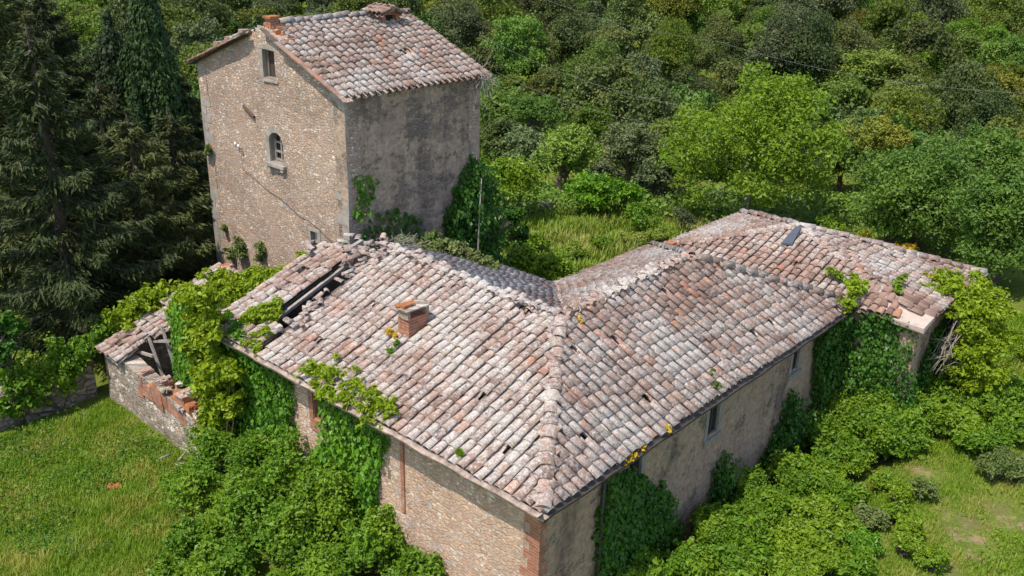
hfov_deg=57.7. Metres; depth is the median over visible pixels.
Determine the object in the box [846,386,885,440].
hedge bush
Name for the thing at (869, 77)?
power cable
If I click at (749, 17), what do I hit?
hill tree
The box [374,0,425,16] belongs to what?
hill tree
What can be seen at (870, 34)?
hill tree
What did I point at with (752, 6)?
hill tree
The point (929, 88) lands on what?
hill tree
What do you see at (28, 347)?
scrub bush
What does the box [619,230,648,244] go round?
weed clump
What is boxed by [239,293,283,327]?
vine
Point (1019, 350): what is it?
scrub bush
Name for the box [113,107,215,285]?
conifer tree
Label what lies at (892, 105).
hill tree
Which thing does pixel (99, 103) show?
conifer tree
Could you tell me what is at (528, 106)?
broadleaf tree
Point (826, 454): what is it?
bramble bush
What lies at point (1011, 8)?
hill tree
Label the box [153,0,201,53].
hill tree
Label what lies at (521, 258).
leafy bush
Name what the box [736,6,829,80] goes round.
hill tree
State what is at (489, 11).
hill tree
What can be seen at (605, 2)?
hill tree
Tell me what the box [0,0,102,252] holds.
conifer tree
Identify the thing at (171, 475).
bramble bush
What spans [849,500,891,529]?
thicket bush
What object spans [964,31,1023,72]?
hill tree
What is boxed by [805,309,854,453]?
ivy
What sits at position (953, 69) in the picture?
hill tree
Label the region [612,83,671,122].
hill tree
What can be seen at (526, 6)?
hill tree
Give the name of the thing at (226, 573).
bramble bush
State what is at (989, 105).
hill tree
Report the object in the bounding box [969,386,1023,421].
hedge bush
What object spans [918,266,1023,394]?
creeper dome
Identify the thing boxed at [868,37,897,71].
hill tree
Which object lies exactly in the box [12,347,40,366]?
bramble bush
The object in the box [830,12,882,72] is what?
hill tree
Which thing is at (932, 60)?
hill tree
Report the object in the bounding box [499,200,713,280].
meadow grass
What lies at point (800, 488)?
thicket bush
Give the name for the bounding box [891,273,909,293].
roof weed
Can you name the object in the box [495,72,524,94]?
hill tree
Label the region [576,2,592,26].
hill tree
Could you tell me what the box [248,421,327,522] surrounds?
bramble bush
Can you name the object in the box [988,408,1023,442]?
hedge bush
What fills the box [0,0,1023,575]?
ground
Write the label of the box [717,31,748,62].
hill tree
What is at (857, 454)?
bramble bush
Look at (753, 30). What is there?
hill tree
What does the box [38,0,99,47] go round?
hill tree
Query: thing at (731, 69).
hill tree
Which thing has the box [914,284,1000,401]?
ivy
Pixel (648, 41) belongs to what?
hill tree
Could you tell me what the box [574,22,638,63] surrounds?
hill tree
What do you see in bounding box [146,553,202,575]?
bramble bush
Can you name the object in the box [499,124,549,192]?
broadleaf tree
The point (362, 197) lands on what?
ivy
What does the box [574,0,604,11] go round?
hill tree
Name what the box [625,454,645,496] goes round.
window
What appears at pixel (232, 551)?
bramble bush
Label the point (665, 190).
shrub
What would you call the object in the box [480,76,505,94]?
hill tree
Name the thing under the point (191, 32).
hill tree
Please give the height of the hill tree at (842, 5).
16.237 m
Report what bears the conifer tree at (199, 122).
on the ground at (964, 536)
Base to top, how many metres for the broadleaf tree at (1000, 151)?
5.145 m
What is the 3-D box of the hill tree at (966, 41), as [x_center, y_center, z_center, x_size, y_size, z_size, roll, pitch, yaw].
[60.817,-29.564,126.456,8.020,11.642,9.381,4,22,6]
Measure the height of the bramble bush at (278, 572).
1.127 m
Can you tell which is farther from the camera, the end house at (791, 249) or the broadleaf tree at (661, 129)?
the broadleaf tree at (661, 129)
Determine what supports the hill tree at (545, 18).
on the ground at (964, 536)
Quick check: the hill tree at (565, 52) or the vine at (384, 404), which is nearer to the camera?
the vine at (384, 404)
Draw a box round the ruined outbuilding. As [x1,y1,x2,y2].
[94,262,238,473]
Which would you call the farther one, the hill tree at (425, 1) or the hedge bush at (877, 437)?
the hill tree at (425, 1)
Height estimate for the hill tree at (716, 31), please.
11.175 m
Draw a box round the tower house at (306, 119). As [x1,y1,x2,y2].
[185,2,492,272]
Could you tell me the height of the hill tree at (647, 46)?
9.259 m
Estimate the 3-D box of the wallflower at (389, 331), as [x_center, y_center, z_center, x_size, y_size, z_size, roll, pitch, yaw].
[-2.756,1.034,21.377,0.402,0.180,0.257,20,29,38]
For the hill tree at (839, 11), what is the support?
on the ground at (964, 536)
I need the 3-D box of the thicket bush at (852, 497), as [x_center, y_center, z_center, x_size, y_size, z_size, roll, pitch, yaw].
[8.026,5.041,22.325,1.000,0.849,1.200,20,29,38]
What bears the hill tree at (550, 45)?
on the ground at (964, 536)
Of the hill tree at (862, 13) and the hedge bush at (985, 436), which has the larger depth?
the hill tree at (862, 13)
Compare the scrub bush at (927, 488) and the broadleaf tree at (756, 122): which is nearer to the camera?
the scrub bush at (927, 488)
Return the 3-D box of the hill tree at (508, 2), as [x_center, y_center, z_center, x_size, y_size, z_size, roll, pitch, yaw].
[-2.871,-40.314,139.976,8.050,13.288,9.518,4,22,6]
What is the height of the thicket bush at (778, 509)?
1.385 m
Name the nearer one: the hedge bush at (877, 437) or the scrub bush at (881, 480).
the scrub bush at (881, 480)
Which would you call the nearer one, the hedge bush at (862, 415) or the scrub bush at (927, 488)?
the scrub bush at (927, 488)
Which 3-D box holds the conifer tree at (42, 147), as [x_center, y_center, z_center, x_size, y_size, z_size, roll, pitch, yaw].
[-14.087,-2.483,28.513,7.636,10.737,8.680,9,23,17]
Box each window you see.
[257,43,278,83]
[265,126,286,172]
[307,226,320,248]
[307,390,334,435]
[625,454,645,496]
[702,401,723,446]
[787,347,802,379]
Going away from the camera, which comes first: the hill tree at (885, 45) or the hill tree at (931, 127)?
the hill tree at (931, 127)
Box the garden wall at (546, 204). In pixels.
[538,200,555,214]
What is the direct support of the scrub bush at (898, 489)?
on the ground at (964, 536)
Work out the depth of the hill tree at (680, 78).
105.74 m
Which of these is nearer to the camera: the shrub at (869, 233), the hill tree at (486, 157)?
the shrub at (869, 233)
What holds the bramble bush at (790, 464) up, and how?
on the ground at (964, 536)
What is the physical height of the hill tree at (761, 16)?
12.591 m
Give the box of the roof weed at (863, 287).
[824,266,868,293]
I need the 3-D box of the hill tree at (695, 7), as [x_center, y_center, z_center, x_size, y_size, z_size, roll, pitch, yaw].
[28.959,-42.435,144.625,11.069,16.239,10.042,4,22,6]
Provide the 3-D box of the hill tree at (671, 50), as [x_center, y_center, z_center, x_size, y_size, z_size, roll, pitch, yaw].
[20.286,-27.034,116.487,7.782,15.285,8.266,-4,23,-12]
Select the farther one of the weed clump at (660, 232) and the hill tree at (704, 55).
the hill tree at (704, 55)
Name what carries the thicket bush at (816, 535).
on the ground at (964, 536)
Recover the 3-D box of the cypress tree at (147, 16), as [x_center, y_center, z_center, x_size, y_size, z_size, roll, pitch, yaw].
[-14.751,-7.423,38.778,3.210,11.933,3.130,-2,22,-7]
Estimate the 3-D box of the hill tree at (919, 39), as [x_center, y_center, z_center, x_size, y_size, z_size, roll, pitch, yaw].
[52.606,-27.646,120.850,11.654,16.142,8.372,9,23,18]
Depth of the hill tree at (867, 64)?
109.83 m
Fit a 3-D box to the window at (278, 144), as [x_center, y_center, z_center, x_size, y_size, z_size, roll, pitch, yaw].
[-7.281,-4.353,28.973,1.140,1.370,0.406,20,29,38]
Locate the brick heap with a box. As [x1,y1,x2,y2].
[106,482,121,490]
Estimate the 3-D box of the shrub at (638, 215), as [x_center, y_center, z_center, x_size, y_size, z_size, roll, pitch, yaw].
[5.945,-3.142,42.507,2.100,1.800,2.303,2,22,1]
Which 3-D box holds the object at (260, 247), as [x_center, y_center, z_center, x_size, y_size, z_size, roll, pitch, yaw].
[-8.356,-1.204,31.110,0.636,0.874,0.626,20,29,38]
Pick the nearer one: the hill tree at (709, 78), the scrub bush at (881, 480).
the scrub bush at (881, 480)
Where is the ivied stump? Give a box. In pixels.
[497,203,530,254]
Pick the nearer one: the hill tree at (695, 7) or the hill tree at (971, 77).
the hill tree at (971, 77)
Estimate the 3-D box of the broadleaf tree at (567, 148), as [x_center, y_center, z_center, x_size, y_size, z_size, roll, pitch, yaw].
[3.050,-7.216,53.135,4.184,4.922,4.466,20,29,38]
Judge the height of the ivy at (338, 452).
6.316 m
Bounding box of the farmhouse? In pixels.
[220,232,856,575]
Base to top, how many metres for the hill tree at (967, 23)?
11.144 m
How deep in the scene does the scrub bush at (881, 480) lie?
22.68 m
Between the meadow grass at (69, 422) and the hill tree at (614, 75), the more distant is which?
the hill tree at (614, 75)
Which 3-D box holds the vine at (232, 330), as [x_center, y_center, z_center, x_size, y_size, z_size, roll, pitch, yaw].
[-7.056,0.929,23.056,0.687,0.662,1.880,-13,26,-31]
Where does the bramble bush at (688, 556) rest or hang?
on the ground at (964, 536)
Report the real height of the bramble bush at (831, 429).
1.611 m
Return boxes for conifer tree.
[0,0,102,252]
[0,0,137,308]
[0,25,187,385]
[0,80,212,293]
[22,0,109,226]
[48,115,219,341]
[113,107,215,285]
[160,73,211,223]
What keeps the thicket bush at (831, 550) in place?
on the ground at (964, 536)
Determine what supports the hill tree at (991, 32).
on the ground at (964, 536)
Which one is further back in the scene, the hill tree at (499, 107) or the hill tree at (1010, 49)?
the hill tree at (1010, 49)
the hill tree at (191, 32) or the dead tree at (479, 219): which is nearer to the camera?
the dead tree at (479, 219)
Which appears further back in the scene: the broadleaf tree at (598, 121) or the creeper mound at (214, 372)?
the broadleaf tree at (598, 121)
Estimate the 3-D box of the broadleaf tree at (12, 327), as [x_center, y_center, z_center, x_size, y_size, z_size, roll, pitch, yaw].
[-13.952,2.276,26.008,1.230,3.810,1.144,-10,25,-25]
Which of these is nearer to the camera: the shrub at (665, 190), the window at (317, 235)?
the window at (317, 235)
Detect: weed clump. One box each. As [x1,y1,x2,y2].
[525,231,550,249]
[563,239,590,259]
[587,234,614,250]
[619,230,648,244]
[646,225,674,241]
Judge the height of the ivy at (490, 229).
4.274 m
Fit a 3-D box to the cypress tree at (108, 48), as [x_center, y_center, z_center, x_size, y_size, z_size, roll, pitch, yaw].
[-16.530,-6.731,39.587,3.173,9.907,3.135,20,29,38]
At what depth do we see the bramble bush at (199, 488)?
21.98 m
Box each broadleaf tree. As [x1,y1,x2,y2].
[0,310,28,425]
[479,113,522,160]
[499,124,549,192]
[506,93,566,179]
[527,119,605,194]
[566,102,614,170]
[585,157,624,186]
[598,117,669,182]
[629,156,672,205]
[645,116,688,187]
[653,57,851,209]
[841,113,913,199]
[843,128,995,263]
[919,118,1023,182]
[947,158,1023,286]
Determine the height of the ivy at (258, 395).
6.831 m
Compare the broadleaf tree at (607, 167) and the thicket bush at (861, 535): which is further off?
the broadleaf tree at (607, 167)
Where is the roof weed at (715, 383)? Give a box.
[708,368,722,388]
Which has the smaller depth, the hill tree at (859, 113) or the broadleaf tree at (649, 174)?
the broadleaf tree at (649, 174)
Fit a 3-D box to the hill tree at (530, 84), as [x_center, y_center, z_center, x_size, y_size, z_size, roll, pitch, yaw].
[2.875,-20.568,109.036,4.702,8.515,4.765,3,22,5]
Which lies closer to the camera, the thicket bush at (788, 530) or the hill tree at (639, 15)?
the thicket bush at (788, 530)
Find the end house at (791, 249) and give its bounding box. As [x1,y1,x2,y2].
[663,208,988,405]
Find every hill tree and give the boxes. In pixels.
[1,5,32,26]
[6,0,69,13]
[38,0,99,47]
[61,0,100,11]
[72,3,90,22]
[72,5,120,47]
[79,0,114,9]
[86,0,175,34]
[92,6,163,70]
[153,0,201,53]
[166,0,232,32]
[169,13,223,58]
[177,36,212,105]
[212,0,256,13]
[246,0,298,20]
[255,0,301,11]
[302,0,337,14]
[324,0,379,12]
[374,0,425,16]
[419,0,432,12]
[419,0,457,15]
[431,0,490,49]
[449,0,507,32]
[460,41,505,83]
[470,18,500,50]
[479,9,550,77]
[479,148,509,180]
[480,0,528,30]
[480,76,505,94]
[480,80,570,173]
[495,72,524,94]
[504,0,514,8]
[512,0,542,50]
[519,76,552,97]
[526,34,563,78]
[530,10,608,75]
[531,63,569,96]
[534,30,573,64]
[535,0,580,33]
[543,115,576,187]
[547,81,592,130]
[551,35,622,91]
[555,50,653,161]
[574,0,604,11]
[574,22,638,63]
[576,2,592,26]
[582,14,618,34]
[583,33,604,51]
[583,117,636,179]
[601,0,620,19]
[604,0,670,47]
[608,66,654,119]
[609,69,727,181]
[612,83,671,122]
[625,49,669,90]
[640,41,659,58]
[641,29,665,45]
[646,0,702,23]
[648,10,704,80]
[665,62,723,107]
[683,32,717,75]
[686,0,710,35]
[694,0,710,36]
[697,0,745,26]
[697,76,718,102]
[699,8,738,57]
[705,55,758,104]
[707,72,735,108]
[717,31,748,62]
[725,22,766,61]
[732,22,749,34]
[735,4,775,26]
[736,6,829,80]
[739,0,780,5]
[739,0,782,17]
[750,1,783,32]
[759,61,805,78]
[763,0,825,23]
[763,2,819,38]
[769,6,845,90]
[804,0,865,17]
[811,100,897,194]
[816,2,841,22]
[816,45,904,94]
[819,73,878,150]
[820,1,859,25]
[828,21,866,43]
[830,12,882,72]
[837,6,870,34]
[839,28,879,63]
[843,0,877,21]
[859,0,920,42]
[865,75,948,183]
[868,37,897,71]
[870,70,931,127]
[871,51,943,92]
[876,13,967,71]
[891,14,945,77]
[901,0,923,13]
[902,90,949,135]
[905,10,929,19]
[909,0,974,31]
[918,81,940,96]
[923,91,949,137]
[926,55,1020,136]
[932,62,986,85]
[939,16,983,66]
[942,26,986,71]
[952,0,984,21]
[952,84,1022,139]
[963,0,1023,33]
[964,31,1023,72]
[975,10,1013,35]
[977,20,1013,60]
[978,63,1023,96]
[982,71,1011,95]
[984,57,1023,79]
[1004,29,1023,46]
[1005,109,1023,130]
[1013,88,1023,113]
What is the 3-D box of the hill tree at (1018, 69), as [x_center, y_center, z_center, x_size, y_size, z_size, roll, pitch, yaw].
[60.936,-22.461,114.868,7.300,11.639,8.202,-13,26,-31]
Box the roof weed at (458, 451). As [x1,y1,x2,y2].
[454,448,463,457]
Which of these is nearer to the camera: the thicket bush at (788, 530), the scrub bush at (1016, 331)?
the thicket bush at (788, 530)
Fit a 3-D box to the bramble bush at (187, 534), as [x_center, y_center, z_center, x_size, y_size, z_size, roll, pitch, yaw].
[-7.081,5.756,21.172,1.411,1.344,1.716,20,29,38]
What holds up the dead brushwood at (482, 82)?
hanging from the tower house at (306, 119)
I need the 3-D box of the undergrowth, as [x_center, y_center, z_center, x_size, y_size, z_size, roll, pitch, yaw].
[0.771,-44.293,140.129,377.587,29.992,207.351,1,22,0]
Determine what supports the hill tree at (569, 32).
on the ground at (964, 536)
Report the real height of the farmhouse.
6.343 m
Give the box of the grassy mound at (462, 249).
[396,229,500,269]
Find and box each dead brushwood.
[389,231,431,247]
[471,52,500,117]
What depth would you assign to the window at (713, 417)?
21.57 m
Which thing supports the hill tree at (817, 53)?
on the ground at (964, 536)
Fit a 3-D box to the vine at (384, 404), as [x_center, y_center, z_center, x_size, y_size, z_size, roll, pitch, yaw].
[-3.534,2.218,20.060,1.214,0.987,3.306,-18,29,-39]
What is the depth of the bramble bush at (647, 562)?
19.75 m
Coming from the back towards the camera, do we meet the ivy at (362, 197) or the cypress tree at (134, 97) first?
the cypress tree at (134, 97)
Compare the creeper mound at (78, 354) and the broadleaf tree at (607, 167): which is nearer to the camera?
the creeper mound at (78, 354)
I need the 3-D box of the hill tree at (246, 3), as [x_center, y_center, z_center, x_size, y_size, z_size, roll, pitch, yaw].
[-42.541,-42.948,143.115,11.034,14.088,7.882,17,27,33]
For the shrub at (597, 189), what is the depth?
43.90 m
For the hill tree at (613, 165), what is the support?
on the ground at (964, 536)
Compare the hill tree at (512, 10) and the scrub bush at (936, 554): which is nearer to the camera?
the scrub bush at (936, 554)
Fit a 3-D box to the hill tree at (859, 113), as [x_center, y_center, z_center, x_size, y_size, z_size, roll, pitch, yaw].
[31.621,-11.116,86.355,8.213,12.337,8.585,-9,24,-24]
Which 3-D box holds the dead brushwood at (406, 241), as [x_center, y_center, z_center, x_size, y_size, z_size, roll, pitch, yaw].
[-3.237,-1.339,26.844,1.667,0.774,1.212,20,29,38]
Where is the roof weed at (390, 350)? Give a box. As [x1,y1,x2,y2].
[385,339,399,355]
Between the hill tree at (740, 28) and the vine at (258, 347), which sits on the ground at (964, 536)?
the hill tree at (740, 28)
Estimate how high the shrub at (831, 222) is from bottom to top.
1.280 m
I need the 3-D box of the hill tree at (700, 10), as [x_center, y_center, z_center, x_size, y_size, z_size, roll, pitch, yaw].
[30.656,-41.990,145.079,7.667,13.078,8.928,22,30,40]
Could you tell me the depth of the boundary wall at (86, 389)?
27.34 m
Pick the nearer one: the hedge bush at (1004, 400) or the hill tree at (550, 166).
the hedge bush at (1004, 400)
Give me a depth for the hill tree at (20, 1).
136.91 m
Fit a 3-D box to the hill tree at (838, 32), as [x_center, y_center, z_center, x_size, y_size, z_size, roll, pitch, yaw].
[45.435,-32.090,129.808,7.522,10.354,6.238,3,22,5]
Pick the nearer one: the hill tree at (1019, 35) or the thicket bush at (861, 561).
the thicket bush at (861, 561)
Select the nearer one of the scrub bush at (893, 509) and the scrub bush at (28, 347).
the scrub bush at (893, 509)
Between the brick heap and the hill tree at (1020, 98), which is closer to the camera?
the brick heap
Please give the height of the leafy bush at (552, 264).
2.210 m
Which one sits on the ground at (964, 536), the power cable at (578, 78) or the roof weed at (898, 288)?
the power cable at (578, 78)
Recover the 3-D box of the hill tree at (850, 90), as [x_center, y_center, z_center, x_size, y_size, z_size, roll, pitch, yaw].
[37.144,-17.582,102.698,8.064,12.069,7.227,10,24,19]
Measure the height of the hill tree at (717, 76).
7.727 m
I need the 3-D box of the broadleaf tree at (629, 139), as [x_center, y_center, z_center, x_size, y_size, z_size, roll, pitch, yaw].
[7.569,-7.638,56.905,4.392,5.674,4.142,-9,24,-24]
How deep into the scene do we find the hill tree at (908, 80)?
96.91 m
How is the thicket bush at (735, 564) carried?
on the ground at (964, 536)
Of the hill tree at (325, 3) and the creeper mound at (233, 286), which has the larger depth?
the hill tree at (325, 3)
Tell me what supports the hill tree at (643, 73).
on the ground at (964, 536)
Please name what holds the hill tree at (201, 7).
on the ground at (964, 536)
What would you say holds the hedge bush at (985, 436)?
on the ground at (964, 536)
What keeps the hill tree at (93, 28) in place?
on the ground at (964, 536)
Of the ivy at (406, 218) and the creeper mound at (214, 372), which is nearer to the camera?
the creeper mound at (214, 372)
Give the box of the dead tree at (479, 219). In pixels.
[477,179,481,249]
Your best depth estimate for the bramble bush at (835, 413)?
25.87 m
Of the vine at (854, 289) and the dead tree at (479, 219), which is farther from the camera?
the dead tree at (479, 219)
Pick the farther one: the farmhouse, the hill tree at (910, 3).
the hill tree at (910, 3)
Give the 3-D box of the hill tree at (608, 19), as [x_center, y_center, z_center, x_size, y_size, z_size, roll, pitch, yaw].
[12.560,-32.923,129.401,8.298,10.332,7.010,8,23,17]
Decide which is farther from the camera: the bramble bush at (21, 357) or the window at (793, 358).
the bramble bush at (21, 357)
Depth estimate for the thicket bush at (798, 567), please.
19.29 m
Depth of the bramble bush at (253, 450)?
22.28 m
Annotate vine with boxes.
[210,308,245,345]
[238,324,273,359]
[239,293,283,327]
[293,353,399,429]
[835,276,869,313]
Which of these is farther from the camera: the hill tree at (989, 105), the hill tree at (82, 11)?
the hill tree at (82, 11)
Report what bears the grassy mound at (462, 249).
on the farmhouse
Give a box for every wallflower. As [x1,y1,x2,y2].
[384,327,396,338]
[624,445,646,465]
[665,424,672,432]
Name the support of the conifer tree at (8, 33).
on the ground at (964, 536)
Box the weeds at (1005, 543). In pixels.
[835,325,1023,575]
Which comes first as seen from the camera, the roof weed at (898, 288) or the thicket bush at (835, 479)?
the thicket bush at (835, 479)
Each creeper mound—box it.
[0,319,117,420]
[99,279,186,341]
[161,250,307,323]
[170,280,247,472]
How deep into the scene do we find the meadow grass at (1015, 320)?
30.28 m
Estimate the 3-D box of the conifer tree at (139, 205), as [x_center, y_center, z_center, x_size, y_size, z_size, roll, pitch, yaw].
[-12.564,-2.252,32.607,7.655,7.668,7.757,-7,24,-20]
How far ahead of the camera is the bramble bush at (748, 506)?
22.46 m
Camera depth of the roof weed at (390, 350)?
20.90 m
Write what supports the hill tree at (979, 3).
on the ground at (964, 536)
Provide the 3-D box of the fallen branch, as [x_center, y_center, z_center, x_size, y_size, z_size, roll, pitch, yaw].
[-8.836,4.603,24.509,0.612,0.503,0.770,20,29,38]
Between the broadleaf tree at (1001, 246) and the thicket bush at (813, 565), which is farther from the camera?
the broadleaf tree at (1001, 246)
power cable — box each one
[481,35,696,108]
[511,79,669,126]
[553,2,724,42]
[722,42,1012,92]
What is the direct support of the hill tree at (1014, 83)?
on the ground at (964, 536)
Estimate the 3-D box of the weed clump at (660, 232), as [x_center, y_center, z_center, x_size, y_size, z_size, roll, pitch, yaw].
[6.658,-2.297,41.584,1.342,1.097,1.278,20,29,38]
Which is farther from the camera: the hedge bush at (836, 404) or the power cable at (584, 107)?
the power cable at (584, 107)
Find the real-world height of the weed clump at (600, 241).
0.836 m
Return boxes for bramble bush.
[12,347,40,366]
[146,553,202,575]
[151,457,234,516]
[158,457,225,495]
[159,501,232,556]
[180,418,247,474]
[180,565,227,575]
[184,530,258,575]
[206,463,282,538]
[221,426,285,497]
[240,483,329,569]
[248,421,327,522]
[266,568,286,575]
[284,541,360,575]
[292,459,362,547]
[329,503,409,575]
[378,543,445,575]
[613,542,682,575]
[661,536,718,575]
[686,497,747,553]
[704,540,741,575]
[722,463,790,526]
[760,446,832,496]
[801,407,856,450]
[803,439,851,479]
[831,398,864,425]
[834,432,878,477]
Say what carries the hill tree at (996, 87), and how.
on the ground at (964, 536)
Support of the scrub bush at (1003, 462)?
on the ground at (964, 536)
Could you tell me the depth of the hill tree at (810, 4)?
138.81 m
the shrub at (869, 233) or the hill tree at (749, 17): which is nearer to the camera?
the shrub at (869, 233)
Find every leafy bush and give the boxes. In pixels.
[500,240,541,273]
[524,247,577,280]
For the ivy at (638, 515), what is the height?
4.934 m
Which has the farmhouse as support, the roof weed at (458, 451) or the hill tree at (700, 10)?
the roof weed at (458, 451)
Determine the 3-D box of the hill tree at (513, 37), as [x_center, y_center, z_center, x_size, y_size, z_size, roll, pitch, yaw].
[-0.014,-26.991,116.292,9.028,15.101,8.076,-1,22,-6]
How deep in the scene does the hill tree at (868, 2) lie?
147.04 m
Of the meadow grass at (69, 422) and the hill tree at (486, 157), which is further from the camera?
the hill tree at (486, 157)
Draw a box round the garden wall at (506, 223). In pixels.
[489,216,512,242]
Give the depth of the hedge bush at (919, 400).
25.36 m
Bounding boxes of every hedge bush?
[820,384,882,454]
[845,376,918,430]
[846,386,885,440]
[859,407,910,465]
[873,399,938,462]
[905,394,950,437]
[909,388,936,429]
[921,370,959,403]
[932,400,985,452]
[943,391,985,412]
[960,417,1020,454]
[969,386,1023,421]
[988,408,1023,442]
[992,373,1023,403]
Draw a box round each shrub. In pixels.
[481,149,546,209]
[556,169,627,219]
[613,179,647,213]
[620,200,666,229]
[642,180,687,204]
[672,207,696,231]
[815,215,846,231]
[857,228,874,237]
[876,210,909,243]
[894,241,918,249]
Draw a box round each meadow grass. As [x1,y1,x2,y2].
[0,397,203,575]
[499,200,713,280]
[826,326,1023,575]
[993,310,1023,378]
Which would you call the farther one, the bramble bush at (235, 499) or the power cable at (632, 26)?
the power cable at (632, 26)
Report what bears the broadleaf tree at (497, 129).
on the ground at (964, 536)
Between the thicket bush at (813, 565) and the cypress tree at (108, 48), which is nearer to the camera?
the thicket bush at (813, 565)
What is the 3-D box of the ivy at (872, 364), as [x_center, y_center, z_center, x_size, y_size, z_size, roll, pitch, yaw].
[9.886,2.893,25.577,2.641,4.780,0.791,20,29,38]
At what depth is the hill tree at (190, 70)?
104.98 m
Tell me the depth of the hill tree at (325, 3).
140.81 m
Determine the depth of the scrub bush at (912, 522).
20.60 m
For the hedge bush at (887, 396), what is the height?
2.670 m
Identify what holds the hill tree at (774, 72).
on the ground at (964, 536)
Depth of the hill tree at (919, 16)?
132.09 m
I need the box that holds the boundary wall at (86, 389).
[0,358,97,430]
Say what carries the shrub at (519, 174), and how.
on the ground at (964, 536)
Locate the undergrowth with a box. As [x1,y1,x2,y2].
[79,0,997,226]
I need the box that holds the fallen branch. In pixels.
[158,451,185,465]
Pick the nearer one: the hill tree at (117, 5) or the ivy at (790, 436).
the ivy at (790, 436)
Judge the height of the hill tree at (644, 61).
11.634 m
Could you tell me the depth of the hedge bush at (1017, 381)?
26.13 m
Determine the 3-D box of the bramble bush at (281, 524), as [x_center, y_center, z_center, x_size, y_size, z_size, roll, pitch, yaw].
[-4.937,5.458,20.628,2.033,2.032,2.034,20,29,38]
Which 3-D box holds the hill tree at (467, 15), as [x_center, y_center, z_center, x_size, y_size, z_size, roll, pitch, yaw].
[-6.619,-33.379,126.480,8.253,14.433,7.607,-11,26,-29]
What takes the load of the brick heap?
on the ground at (964, 536)
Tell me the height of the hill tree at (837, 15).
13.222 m
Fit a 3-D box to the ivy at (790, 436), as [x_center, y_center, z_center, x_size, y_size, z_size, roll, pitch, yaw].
[6.431,5.698,24.186,0.857,5.624,8.010,20,29,38]
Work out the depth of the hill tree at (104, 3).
139.05 m
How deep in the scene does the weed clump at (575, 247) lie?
39.04 m
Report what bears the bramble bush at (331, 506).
on the ground at (964, 536)
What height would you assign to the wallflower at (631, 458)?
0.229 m
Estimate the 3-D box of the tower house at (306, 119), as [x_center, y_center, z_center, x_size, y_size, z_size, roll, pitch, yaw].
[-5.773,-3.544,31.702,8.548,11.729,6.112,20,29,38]
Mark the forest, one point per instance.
(238, 20)
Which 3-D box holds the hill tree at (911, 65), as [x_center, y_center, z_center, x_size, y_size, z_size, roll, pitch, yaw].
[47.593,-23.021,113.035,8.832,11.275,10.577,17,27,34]
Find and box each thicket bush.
[710,540,765,575]
[720,510,774,549]
[738,535,777,575]
[739,487,796,531]
[767,550,808,575]
[768,511,811,547]
[773,538,826,575]
[780,467,832,498]
[786,493,854,531]
[792,520,841,552]
[808,469,855,499]
[813,539,853,574]
[823,509,864,547]
[823,545,877,575]
[833,479,874,511]
[845,524,885,554]
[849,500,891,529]
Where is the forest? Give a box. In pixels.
[0,0,1023,187]
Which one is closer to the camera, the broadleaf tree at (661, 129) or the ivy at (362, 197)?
the ivy at (362, 197)
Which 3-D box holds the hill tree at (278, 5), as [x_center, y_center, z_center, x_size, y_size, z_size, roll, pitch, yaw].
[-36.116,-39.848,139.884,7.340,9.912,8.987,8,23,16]
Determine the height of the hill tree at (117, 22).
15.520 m
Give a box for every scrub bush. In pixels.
[12,340,34,353]
[868,468,896,493]
[877,498,911,525]
[883,478,916,504]
[889,528,925,558]
[895,508,929,537]
[908,476,941,503]
[910,542,952,571]
[970,450,1022,480]
[989,442,1020,469]
[1006,326,1023,345]
[1007,344,1023,363]
[1010,455,1023,486]
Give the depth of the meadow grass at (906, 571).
22.11 m
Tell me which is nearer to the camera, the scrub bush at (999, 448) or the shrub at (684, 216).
the scrub bush at (999, 448)
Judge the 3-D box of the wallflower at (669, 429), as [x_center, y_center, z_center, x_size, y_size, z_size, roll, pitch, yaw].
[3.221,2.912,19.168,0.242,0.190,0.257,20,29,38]
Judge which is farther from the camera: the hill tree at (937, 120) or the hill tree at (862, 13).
the hill tree at (862, 13)
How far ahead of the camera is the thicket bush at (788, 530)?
20.43 m
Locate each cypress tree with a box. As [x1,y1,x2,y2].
[87,9,150,161]
[116,0,202,208]
[126,71,152,145]
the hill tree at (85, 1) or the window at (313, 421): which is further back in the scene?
the hill tree at (85, 1)
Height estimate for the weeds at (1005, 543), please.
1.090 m
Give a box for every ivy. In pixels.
[165,297,302,500]
[287,394,445,575]
[351,174,379,222]
[356,207,425,254]
[442,154,511,266]
[591,467,686,575]
[689,388,826,537]
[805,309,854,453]
[828,311,918,445]
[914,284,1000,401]
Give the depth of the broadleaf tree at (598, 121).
63.71 m
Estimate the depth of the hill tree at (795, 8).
123.52 m

